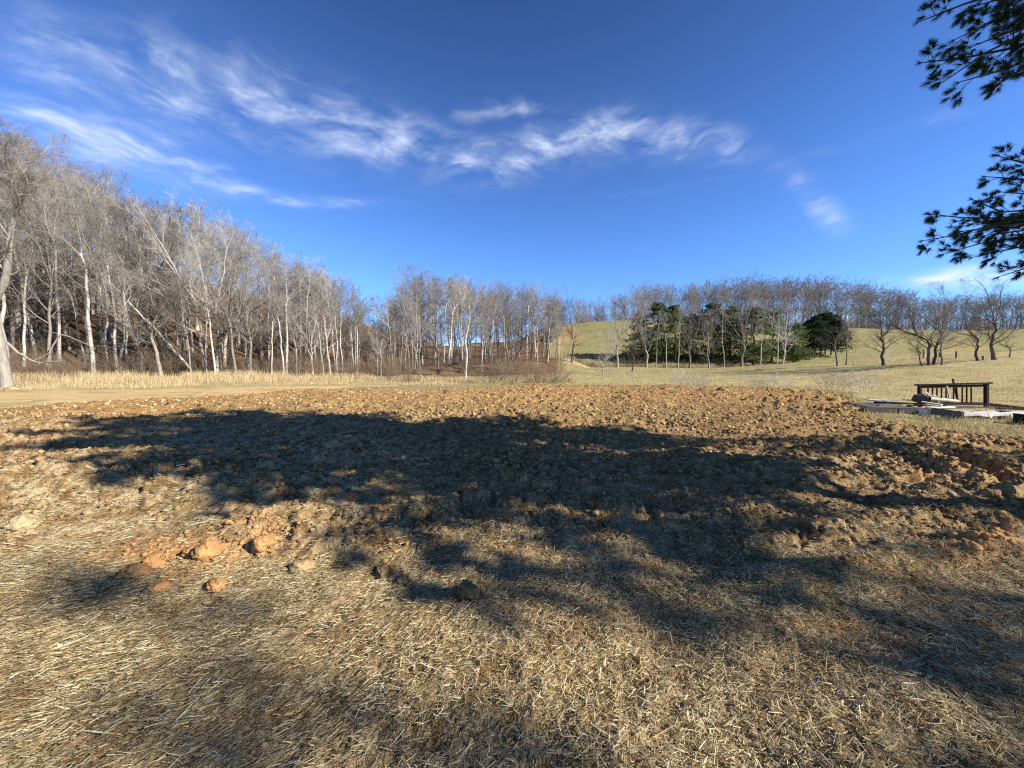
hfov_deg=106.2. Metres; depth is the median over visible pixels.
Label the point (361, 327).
bare tree
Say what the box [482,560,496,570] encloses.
soil clod
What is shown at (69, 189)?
bare tree
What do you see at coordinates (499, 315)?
bare tree
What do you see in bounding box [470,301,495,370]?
bare tree
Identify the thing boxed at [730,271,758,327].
bare tree
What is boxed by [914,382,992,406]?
deck railing
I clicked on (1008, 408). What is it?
board
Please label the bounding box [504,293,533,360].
bare tree
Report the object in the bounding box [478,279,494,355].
bare tree
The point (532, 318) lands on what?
bare tree
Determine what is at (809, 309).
bare tree
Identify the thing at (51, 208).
bare tree
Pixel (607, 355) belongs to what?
bare tree
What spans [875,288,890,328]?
bare tree
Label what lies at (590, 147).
sky
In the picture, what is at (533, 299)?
bare tree
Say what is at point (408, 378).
bare shrub
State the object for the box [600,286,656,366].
bare tree
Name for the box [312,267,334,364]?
bare tree
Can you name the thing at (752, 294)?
bare tree
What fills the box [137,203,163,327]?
bare tree
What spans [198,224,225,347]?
bare tree
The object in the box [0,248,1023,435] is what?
ground
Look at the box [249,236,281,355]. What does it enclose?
bare tree
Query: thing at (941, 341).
bare tree
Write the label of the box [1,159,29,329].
bare tree
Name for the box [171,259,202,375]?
bare tree
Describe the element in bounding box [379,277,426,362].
bare tree
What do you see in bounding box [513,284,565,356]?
bare tree
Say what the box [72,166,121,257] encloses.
bare tree
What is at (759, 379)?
bare shrub
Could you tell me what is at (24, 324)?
bare tree
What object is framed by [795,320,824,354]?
evergreen tree
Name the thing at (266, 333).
bare tree
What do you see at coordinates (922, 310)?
bare tree
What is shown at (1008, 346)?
bare tree
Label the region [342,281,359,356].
bare tree
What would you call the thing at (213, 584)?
clay clod
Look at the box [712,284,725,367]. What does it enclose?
bare tree
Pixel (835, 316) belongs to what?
evergreen tree
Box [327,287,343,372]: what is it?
bare tree
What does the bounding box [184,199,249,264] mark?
bare tree
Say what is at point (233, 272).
bare tree
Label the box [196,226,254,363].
bare tree
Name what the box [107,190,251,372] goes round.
bare tree
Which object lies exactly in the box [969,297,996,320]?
bare tree
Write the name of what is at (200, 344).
bare tree
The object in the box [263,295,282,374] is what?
bare tree
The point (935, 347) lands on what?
bare tree
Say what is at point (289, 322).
bare tree
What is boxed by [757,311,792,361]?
evergreen tree
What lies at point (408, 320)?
bare tree
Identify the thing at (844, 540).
rock
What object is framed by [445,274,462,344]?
bare tree
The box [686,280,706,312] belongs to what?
bare tree
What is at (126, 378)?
tall dry grass
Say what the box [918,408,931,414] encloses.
white block
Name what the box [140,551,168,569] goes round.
clay clod
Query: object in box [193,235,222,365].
bare tree
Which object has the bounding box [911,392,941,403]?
broken log
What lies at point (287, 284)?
bare tree
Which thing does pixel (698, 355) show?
evergreen tree
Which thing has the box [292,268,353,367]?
bare tree
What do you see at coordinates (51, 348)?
dead tree
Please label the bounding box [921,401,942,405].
plank
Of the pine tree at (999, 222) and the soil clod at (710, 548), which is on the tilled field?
the soil clod at (710, 548)
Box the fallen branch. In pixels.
[6,342,63,365]
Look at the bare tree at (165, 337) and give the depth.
51.10 m
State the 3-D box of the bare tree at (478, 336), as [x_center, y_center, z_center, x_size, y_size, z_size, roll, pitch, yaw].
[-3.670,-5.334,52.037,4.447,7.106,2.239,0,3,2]
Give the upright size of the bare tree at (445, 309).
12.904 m
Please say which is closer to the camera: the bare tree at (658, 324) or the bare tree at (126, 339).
the bare tree at (126, 339)
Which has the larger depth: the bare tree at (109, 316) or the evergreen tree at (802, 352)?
the evergreen tree at (802, 352)
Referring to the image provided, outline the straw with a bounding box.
[0,417,1023,767]
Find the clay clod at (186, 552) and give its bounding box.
[181,546,195,557]
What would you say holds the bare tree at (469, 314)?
on the ground at (590, 337)
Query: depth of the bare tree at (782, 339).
65.35 m
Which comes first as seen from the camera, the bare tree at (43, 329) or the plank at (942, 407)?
the plank at (942, 407)
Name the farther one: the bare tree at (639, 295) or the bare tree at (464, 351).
the bare tree at (639, 295)
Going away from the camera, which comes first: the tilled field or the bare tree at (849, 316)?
the tilled field
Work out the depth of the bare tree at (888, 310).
121.57 m
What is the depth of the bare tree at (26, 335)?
53.07 m
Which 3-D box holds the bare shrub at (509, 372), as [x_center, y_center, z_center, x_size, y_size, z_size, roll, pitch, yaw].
[-0.226,-1.153,29.503,4.517,2.788,4.512,2,3,29]
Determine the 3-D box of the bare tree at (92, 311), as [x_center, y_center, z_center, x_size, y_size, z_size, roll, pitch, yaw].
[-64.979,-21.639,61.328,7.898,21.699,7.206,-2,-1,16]
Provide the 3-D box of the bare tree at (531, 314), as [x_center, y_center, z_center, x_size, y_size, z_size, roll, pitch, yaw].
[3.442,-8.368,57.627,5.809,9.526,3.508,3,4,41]
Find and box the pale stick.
[946,386,950,398]
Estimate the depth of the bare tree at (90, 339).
47.25 m
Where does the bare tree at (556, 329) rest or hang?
on the ground at (590, 337)
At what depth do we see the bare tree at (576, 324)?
52.19 m
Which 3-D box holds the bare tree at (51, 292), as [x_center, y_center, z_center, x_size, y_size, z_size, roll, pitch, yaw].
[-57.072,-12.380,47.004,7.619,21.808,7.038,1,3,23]
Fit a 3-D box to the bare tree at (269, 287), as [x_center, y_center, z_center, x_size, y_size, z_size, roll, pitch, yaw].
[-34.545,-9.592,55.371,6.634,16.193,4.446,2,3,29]
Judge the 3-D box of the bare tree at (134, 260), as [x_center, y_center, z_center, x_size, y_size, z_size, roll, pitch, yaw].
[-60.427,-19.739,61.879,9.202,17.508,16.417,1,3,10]
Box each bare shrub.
[12,369,47,383]
[13,363,61,385]
[377,366,400,380]
[395,371,421,382]
[431,367,462,379]
[463,353,515,383]
[481,354,532,383]
[513,355,565,383]
[532,361,579,384]
[669,367,707,385]
[686,367,710,386]
[742,372,778,387]
[754,370,793,387]
[807,360,865,390]
[837,364,892,393]
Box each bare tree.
[0,114,75,387]
[0,136,69,260]
[0,144,143,307]
[0,154,54,319]
[0,156,58,328]
[0,176,133,357]
[0,177,34,371]
[0,182,38,354]
[0,191,40,322]
[0,210,74,316]
[0,213,97,359]
[0,233,43,366]
[0,281,29,338]
[1,140,184,343]
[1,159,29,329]
[1,186,84,368]
[1,190,82,343]
[3,121,131,334]
[4,174,64,347]
[12,163,58,326]
[19,163,55,289]
[20,208,97,350]
[22,181,97,362]
[23,195,124,373]
[33,153,127,344]
[34,166,79,314]
[35,221,131,364]
[38,250,95,366]
[42,152,78,267]
[48,161,83,270]
[49,184,161,368]
[58,187,165,284]
[62,178,127,321]
[62,182,135,314]
[64,163,91,194]
[67,169,115,286]
[69,246,120,368]
[71,167,123,337]
[72,161,101,242]
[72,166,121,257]
[76,208,178,313]
[78,205,128,372]
[83,197,190,352]
[84,162,137,256]
[84,268,143,371]
[85,235,206,372]
[85,257,173,372]
[88,175,118,300]
[90,239,160,370]
[91,190,158,321]
[96,197,198,366]
[103,217,139,344]
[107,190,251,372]
[108,246,209,375]
[109,185,138,248]
[111,192,174,277]
[119,190,160,300]
[120,195,153,344]
[122,218,196,369]
[125,198,196,344]
[130,187,216,287]
[131,191,158,246]
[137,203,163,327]
[149,266,290,373]
[151,203,202,308]
[151,218,234,358]
[157,227,204,368]
[162,187,196,272]
[162,228,212,372]
[168,196,229,329]
[168,240,212,373]
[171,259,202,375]
[172,200,187,276]
[183,235,221,371]
[184,194,207,282]
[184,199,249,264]
[190,238,246,375]
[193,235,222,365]
[194,210,231,322]
[195,251,285,373]
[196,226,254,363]
[197,220,247,356]
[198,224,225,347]
[198,276,269,370]
[201,213,228,278]
[202,230,265,366]
[212,245,248,362]
[214,219,263,346]
[215,253,264,365]
[219,242,270,328]
[222,219,244,257]
[223,263,265,371]
[236,268,279,370]
[237,232,266,320]
[243,238,268,347]
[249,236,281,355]
[253,262,294,370]
[256,272,297,372]
[259,239,291,355]
[260,245,281,334]
[262,277,331,367]
[263,290,289,373]
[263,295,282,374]
[269,256,310,371]
[271,282,332,373]
[273,243,323,326]
[274,291,319,375]
[275,258,305,360]
[283,277,361,372]
[287,256,350,349]
[288,267,316,370]
[289,253,303,360]
[292,256,318,368]
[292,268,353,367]
[297,297,336,374]
[299,287,335,374]
[301,291,330,360]
[302,263,332,353]
[311,266,337,370]
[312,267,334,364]
[326,276,346,354]
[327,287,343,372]
[330,280,348,372]
[332,292,360,371]
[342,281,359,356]
[347,297,372,367]
[348,301,371,373]
[349,293,364,370]
[353,297,364,367]
[361,324,398,374]
[362,306,387,371]
[368,290,397,361]
[372,301,399,373]
[374,297,432,361]
[375,339,385,375]
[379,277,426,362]
[382,284,452,362]
[384,274,427,370]
[386,296,406,361]
[387,266,427,369]
[388,273,457,366]
[391,326,398,359]
[397,262,429,364]
[398,293,410,370]
[402,307,411,370]
[406,263,429,369]
[406,295,443,369]
[412,293,427,373]
[412,306,448,362]
[418,309,449,375]
[421,275,441,339]
[429,278,452,357]
[434,277,459,361]
[435,280,469,360]
[436,289,471,364]
[438,276,459,361]
[443,288,474,361]
[444,274,472,362]
[444,280,462,354]
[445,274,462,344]
[445,322,476,372]
[451,292,479,360]
[454,282,485,376]
[454,286,465,361]
[456,273,473,355]
[460,293,501,359]
[462,274,503,360]
[469,284,521,334]
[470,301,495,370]
[471,321,499,369]
[472,287,503,361]
[472,305,499,353]
[477,294,493,361]
[478,278,502,353]
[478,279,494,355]
[484,282,512,356]
[488,295,498,360]
[489,295,520,370]
[493,289,541,349]
[496,293,507,357]
[497,283,514,354]
[499,296,526,359]
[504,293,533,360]
[509,288,530,356]
[511,306,526,358]
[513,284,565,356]
[517,281,535,357]
[518,321,540,361]
[520,298,551,358]
[521,278,547,350]
[526,281,552,356]
[526,294,537,356]
[526,304,563,357]
[527,317,544,364]
[541,289,563,362]
[545,295,562,356]
[548,292,583,362]
[550,307,566,357]
[553,320,568,368]
[567,304,585,364]
[591,296,603,320]
[594,324,625,382]
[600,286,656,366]
[610,295,619,320]
[617,292,628,319]
[622,280,669,367]
[624,321,646,371]
[629,282,647,313]
[630,281,650,309]
[646,285,665,320]
[651,309,665,367]
[659,282,673,310]
[659,313,670,367]
[664,290,719,367]
[672,301,694,367]
[680,285,704,315]
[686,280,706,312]
[687,283,707,314]
[695,308,742,367]
[705,282,788,366]
[707,270,758,313]
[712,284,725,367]
[722,281,748,310]
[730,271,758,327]
[738,278,765,313]
[744,276,790,327]
[749,290,803,363]
[754,308,769,364]
[760,283,782,314]
[770,280,806,326]
[772,284,792,325]
[773,294,793,363]
[789,278,837,319]
[804,278,832,312]
[814,276,844,313]
[816,299,883,365]
[821,279,844,314]
[834,278,873,327]
[838,288,863,364]
[847,289,936,365]
[852,287,897,323]
[853,335,859,364]
[856,291,960,365]
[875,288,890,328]
[880,286,911,325]
[887,285,915,326]
[895,280,981,364]
[896,289,920,329]
[898,324,926,365]
[900,294,937,329]
[911,299,945,329]
[922,297,979,364]
[923,297,956,329]
[931,294,994,360]
[953,273,1023,359]
[955,288,976,324]
[961,286,1010,330]
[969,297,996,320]
[983,329,1023,357]
[986,290,1005,324]
[1008,291,1022,328]
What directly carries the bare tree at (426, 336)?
on the ground at (590, 337)
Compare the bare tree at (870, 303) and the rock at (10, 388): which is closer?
the rock at (10, 388)
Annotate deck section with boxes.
[841,402,923,413]
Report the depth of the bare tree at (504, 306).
81.98 m
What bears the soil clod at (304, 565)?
on the tilled field
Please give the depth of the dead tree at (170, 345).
48.67 m
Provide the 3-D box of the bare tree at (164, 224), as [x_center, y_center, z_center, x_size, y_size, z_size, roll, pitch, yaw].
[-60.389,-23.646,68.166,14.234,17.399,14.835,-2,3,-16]
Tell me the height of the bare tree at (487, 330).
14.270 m
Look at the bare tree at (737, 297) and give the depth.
120.08 m
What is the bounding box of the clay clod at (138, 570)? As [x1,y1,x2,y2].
[112,563,152,580]
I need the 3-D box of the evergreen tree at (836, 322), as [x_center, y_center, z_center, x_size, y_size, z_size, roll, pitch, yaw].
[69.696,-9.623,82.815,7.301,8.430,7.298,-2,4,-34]
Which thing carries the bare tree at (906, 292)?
on the ground at (590, 337)
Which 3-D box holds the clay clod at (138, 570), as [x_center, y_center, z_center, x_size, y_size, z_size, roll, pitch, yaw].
[-2.747,1.364,2.813,0.263,0.101,0.198,0,3,0]
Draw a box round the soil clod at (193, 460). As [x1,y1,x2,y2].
[187,457,199,464]
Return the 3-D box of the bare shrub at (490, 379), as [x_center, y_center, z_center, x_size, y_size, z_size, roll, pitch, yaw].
[-1.678,-1.123,29.606,4.305,2.458,3.417,-1,3,-17]
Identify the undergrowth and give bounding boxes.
[6,304,1023,377]
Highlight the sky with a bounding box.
[0,0,1023,346]
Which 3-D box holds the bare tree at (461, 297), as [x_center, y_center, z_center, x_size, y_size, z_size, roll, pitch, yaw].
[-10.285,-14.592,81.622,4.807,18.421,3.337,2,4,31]
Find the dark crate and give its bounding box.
[1011,413,1023,423]
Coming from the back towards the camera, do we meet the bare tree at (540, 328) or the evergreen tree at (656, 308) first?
the evergreen tree at (656, 308)
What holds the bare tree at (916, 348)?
on the ground at (590, 337)
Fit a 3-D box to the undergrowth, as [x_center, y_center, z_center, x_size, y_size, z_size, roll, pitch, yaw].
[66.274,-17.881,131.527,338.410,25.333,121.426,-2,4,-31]
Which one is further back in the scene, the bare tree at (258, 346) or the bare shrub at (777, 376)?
the bare tree at (258, 346)
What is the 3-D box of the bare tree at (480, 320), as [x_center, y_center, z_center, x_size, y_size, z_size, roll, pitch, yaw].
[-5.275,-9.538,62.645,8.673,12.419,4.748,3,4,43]
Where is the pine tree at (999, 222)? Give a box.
[913,0,1023,282]
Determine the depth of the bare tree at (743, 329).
64.36 m
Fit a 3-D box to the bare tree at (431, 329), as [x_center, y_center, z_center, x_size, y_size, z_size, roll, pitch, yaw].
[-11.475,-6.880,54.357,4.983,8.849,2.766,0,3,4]
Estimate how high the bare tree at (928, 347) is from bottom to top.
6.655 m
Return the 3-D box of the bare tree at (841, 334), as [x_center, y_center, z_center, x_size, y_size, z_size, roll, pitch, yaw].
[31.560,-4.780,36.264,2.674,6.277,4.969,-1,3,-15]
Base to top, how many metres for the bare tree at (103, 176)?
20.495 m
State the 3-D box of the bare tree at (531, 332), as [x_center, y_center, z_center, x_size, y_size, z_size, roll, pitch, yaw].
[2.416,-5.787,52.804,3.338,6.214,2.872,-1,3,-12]
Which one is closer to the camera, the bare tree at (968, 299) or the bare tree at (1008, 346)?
the bare tree at (1008, 346)
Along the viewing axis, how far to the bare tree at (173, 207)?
71.50 m
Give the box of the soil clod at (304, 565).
[288,558,315,572]
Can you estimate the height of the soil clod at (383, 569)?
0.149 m
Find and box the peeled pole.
[927,397,959,402]
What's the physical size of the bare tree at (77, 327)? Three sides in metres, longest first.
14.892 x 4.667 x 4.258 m
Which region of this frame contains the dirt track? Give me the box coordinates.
[0,385,396,407]
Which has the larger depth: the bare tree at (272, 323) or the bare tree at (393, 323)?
the bare tree at (393, 323)
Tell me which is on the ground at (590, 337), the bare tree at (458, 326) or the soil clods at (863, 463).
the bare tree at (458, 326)
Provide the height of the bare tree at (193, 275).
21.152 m
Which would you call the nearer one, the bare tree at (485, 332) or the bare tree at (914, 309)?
the bare tree at (485, 332)
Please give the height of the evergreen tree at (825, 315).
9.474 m
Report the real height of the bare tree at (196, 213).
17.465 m
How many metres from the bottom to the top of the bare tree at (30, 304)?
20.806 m
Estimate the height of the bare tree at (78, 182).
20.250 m
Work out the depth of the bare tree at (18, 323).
60.03 m
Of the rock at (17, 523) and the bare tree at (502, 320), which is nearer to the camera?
the rock at (17, 523)
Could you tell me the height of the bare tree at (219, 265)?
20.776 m
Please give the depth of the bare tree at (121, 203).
73.23 m
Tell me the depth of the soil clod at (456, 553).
3.06 m
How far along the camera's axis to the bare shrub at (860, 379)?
20.53 m
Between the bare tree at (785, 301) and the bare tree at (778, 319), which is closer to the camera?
the bare tree at (778, 319)
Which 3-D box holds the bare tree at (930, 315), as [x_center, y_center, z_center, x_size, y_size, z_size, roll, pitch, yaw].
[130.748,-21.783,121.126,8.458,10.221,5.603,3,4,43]
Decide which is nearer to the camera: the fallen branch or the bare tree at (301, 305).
the fallen branch
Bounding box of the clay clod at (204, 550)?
[190,539,223,562]
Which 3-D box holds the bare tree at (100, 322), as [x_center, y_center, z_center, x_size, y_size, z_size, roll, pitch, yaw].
[-58.065,-17.413,51.794,10.852,24.381,9.347,1,3,16]
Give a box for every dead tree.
[39,330,95,363]
[125,299,188,368]
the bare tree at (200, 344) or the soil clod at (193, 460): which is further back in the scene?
the bare tree at (200, 344)
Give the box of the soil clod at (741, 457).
[731,453,754,461]
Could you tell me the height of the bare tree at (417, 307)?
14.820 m
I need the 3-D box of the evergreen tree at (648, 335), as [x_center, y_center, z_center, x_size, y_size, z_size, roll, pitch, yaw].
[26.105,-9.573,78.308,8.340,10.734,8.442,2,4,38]
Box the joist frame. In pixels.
[863,399,922,404]
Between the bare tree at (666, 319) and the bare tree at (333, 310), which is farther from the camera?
the bare tree at (666, 319)
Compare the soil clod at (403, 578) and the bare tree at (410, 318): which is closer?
the soil clod at (403, 578)
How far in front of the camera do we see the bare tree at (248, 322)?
47.16 m
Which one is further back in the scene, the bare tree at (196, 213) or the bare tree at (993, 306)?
the bare tree at (993, 306)
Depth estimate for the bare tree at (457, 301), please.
70.75 m
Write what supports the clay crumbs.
on the tilled field
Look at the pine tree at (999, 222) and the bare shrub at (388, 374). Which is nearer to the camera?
the pine tree at (999, 222)
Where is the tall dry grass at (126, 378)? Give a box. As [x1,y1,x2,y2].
[0,368,575,390]
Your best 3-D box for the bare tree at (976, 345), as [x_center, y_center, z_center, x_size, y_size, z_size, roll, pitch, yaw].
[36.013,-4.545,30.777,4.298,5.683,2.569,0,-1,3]
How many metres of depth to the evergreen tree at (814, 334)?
80.97 m
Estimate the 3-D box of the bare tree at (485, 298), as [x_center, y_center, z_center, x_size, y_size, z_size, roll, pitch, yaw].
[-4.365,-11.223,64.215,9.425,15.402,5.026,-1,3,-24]
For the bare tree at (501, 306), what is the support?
on the ground at (590, 337)
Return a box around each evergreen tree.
[619,312,659,361]
[638,301,685,362]
[659,304,706,362]
[676,313,714,359]
[684,303,746,362]
[709,305,752,362]
[727,306,782,365]
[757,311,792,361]
[772,322,818,362]
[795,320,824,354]
[796,316,838,357]
[801,312,847,353]
[805,313,840,354]
[813,314,857,354]
[822,319,854,354]
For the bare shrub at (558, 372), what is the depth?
29.19 m
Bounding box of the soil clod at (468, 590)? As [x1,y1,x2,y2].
[456,578,479,603]
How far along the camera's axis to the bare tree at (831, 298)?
123.38 m
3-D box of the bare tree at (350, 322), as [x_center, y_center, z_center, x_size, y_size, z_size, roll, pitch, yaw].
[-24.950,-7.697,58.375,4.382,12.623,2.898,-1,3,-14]
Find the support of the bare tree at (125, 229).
on the ground at (590, 337)
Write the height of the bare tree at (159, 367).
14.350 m
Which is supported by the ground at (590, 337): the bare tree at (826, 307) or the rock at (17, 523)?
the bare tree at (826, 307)
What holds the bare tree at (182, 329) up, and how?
on the ground at (590, 337)
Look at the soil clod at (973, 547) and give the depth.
2.95 m
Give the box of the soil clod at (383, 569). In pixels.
[374,562,390,579]
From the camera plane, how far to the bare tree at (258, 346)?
47.00 m
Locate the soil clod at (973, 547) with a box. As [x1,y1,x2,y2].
[958,540,983,556]
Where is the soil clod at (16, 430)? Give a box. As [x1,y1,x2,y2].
[6,427,24,433]
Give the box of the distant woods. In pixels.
[0,151,1023,372]
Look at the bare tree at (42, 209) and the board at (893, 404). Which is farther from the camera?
the bare tree at (42, 209)
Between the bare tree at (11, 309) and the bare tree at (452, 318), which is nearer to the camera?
the bare tree at (11, 309)
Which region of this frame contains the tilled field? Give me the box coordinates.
[0,383,1023,767]
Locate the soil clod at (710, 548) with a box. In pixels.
[698,542,714,552]
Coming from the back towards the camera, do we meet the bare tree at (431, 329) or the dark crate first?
the bare tree at (431, 329)
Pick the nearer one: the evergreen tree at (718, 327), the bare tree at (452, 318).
the bare tree at (452, 318)
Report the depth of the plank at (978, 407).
12.82 m
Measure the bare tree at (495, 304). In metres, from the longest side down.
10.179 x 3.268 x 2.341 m
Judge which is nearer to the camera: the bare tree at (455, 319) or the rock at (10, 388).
the rock at (10, 388)
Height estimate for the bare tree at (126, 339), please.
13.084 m
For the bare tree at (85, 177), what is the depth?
80.22 m
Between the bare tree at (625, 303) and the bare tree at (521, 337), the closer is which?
the bare tree at (521, 337)
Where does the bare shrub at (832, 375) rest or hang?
on the ground at (590, 337)
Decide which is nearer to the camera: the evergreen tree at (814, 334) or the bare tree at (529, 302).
the bare tree at (529, 302)
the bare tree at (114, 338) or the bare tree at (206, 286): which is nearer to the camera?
the bare tree at (114, 338)
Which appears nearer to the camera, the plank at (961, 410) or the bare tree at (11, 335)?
the plank at (961, 410)
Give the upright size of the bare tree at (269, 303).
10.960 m
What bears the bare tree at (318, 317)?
on the ground at (590, 337)
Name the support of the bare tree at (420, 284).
on the ground at (590, 337)
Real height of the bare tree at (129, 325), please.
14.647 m
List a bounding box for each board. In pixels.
[876,403,914,405]
[962,411,981,415]
[974,410,1009,416]
[996,408,1023,409]
[1002,411,1023,415]
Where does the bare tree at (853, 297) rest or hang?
on the ground at (590, 337)
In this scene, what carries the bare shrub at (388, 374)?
on the ground at (590, 337)
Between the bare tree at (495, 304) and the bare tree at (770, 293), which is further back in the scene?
the bare tree at (770, 293)
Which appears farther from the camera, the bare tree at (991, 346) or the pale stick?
the bare tree at (991, 346)
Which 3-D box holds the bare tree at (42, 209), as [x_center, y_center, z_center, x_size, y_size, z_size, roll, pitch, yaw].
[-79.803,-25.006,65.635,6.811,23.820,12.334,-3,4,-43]
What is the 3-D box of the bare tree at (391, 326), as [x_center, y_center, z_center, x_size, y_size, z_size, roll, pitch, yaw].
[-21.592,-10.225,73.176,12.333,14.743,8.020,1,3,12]
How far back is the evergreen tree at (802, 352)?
75.05 m
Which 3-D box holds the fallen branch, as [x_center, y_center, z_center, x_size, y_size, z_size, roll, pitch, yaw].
[-49.411,-3.102,39.808,5.725,2.465,1.334,0,3,9]
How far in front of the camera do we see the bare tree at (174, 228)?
65.90 m
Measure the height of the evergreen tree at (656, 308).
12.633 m
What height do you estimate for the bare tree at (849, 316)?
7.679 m
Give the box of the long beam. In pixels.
[989,403,1023,407]
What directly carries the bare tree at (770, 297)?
on the ground at (590, 337)
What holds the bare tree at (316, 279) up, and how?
on the ground at (590, 337)
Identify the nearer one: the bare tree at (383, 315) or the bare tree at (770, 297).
the bare tree at (383, 315)
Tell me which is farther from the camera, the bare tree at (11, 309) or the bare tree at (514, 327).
the bare tree at (514, 327)
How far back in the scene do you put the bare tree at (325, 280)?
59.19 m
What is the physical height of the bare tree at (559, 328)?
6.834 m
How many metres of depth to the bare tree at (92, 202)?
63.58 m
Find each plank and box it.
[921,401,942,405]
[925,406,955,408]
[931,407,963,418]
[942,405,1023,409]
[948,409,975,410]
[985,416,1010,418]
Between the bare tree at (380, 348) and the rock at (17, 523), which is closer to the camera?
the rock at (17, 523)
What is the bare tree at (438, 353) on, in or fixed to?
on the ground at (590, 337)
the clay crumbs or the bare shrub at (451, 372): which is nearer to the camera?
the clay crumbs
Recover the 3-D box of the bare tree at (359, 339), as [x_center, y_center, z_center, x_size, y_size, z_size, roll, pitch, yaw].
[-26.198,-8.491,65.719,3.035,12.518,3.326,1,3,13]
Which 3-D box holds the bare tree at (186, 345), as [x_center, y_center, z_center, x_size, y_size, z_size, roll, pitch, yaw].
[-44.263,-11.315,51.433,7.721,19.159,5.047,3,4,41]
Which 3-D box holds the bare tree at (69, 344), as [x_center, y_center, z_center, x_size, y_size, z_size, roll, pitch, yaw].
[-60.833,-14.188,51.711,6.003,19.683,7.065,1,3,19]
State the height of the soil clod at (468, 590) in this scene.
0.210 m
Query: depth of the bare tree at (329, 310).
56.18 m
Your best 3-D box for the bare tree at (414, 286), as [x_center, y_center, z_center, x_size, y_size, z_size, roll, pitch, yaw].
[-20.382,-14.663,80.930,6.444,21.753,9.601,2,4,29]
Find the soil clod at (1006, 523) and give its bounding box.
[998,516,1013,532]
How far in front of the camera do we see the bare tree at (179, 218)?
79.84 m
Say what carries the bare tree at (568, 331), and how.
on the ground at (590, 337)
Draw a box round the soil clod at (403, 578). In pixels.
[395,574,409,584]
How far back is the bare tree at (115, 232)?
55.09 m
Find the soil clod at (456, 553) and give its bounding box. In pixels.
[451,549,460,559]
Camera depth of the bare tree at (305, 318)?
59.55 m
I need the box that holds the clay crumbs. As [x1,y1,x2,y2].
[76,512,1023,594]
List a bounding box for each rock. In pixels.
[0,512,42,532]
[3,386,20,390]
[839,537,851,545]
[877,537,894,543]
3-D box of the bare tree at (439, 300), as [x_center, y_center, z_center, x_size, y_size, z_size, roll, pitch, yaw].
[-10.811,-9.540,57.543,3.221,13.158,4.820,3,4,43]
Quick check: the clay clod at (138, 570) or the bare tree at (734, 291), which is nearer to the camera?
the clay clod at (138, 570)
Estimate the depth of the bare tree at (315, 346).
54.08 m
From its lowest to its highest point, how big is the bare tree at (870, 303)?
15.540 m
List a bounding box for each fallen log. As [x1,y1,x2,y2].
[430,365,460,371]
[448,356,484,365]
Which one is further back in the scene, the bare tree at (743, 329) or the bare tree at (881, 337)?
the bare tree at (743, 329)
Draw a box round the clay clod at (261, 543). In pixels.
[251,534,275,554]
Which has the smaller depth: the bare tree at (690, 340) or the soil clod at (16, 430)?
the soil clod at (16, 430)
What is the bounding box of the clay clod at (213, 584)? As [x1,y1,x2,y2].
[204,577,227,592]
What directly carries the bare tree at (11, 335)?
on the ground at (590, 337)
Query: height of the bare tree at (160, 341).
21.595 m
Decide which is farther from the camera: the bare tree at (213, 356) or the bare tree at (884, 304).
the bare tree at (884, 304)
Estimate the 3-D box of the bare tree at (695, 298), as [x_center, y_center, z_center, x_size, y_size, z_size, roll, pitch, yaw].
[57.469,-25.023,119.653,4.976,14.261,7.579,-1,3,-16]
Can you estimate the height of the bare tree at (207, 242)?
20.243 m
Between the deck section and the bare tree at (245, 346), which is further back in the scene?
the bare tree at (245, 346)
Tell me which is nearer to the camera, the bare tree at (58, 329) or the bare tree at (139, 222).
the bare tree at (58, 329)
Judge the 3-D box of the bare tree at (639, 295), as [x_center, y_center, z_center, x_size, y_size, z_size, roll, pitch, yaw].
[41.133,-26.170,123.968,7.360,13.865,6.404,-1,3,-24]
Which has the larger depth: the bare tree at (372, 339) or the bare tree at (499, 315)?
the bare tree at (499, 315)
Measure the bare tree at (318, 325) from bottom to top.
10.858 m
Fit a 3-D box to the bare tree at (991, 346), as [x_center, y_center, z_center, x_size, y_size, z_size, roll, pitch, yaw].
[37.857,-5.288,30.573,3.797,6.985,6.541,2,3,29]
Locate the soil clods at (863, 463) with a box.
[0,383,1023,591]
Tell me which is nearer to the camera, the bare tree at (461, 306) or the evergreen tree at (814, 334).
the bare tree at (461, 306)
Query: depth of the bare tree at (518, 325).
57.72 m
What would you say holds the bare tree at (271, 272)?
on the ground at (590, 337)
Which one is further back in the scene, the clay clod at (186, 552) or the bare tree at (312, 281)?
the bare tree at (312, 281)
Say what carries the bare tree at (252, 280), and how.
on the ground at (590, 337)
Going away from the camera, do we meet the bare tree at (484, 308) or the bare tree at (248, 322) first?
the bare tree at (248, 322)
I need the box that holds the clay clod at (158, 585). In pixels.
[143,579,170,593]
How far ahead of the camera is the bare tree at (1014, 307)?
126.34 m
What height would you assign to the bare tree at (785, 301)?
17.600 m
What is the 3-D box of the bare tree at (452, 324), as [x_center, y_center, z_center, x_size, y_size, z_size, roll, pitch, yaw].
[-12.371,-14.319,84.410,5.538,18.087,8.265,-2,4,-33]
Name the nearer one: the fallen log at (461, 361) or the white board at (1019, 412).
the white board at (1019, 412)
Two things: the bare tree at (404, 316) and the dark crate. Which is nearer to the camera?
the dark crate
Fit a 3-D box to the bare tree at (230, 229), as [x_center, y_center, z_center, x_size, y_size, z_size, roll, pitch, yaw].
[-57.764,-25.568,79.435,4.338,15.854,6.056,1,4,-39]

